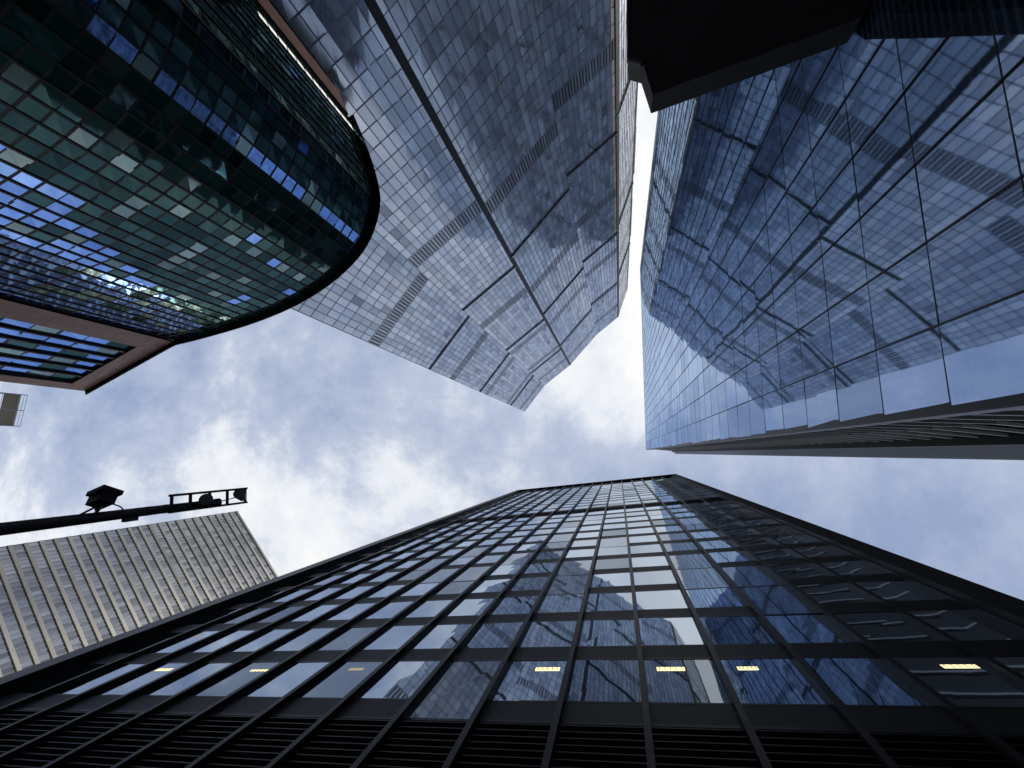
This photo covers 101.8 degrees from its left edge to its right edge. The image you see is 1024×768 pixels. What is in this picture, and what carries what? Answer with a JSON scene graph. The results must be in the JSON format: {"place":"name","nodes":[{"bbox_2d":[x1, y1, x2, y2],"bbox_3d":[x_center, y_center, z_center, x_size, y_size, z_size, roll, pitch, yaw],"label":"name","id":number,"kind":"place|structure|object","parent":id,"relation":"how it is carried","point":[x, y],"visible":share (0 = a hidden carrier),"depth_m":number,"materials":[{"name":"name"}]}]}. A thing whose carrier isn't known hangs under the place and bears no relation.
{"place":"outdoors","nodes":[
{"label":"outdoors","id":0,"kind":"place"},
{"bbox_2d":[0,392,27,426],"bbox_3d":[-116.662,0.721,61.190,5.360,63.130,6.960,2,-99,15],"label":"balcony stack","id":1,"kind":"object","parent":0,"point":[9,410],"visible":1,"depth_m":90.00,"materials":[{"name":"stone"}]},
{"bbox_2d":[0,484,247,535],"bbox_3d":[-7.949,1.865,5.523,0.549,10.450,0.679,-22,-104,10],"label":"traffic light pole","id":2,"kind":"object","parent":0,"point":[102,497],"depth_m":7.61,"materials":[{"name":"black metal"}]},
{"bbox_2d":[0,511,277,676],"bbox_3d":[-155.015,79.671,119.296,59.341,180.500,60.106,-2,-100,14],"label":"building","id":3,"kind":"structure","parent":0,"point":[62,596],"depth_m":147.15,"materials":[{"name":"concrete"}]},
{"bbox_2d":[0,0,380,394],"bbox_3d":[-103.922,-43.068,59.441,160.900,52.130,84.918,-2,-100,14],"label":"skyscraper","id":4,"kind":"structure","parent":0,"point":[174,172],"depth_m":43.73,"materials":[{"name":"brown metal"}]},
{"bbox_2d":[271,0,637,411],"bbox_3d":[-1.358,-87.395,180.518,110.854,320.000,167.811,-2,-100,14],"label":"faceted tower","id":5,"kind":"structure","parent":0,"point":[499,137],"depth_m":111.89,"materials":[{"name":"blue glass"}]},
{"bbox_2d":[0,474,1023,767],"bbox_3d":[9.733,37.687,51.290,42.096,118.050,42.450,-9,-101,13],"label":"tower st helens","id":6,"kind":"structure","parent":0,"point":[672,620],"depth_m":15.91,"materials":[{"name":"black glass"}]},
{"bbox_2d":[0,83,1023,599],"label":"sky","id":7,"kind":"structure","parent":0,"point":[340,442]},
{"bbox_2d":[640,0,1023,459],"bbox_3d":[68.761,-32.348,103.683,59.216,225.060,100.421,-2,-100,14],"label":"skyscraper","id":8,"kind":"structure","parent":0,"point":[832,261],"depth_m":25.38,"materials":[{"name":"blue glass"}]},
{"bbox_2d":[627,0,868,112],"bbox_3d":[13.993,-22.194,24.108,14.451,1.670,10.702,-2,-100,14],"label":"overhang soffit","id":9,"kind":"structure","parent":8,"relation":"attached to","point":[679,51],"depth_m":23.72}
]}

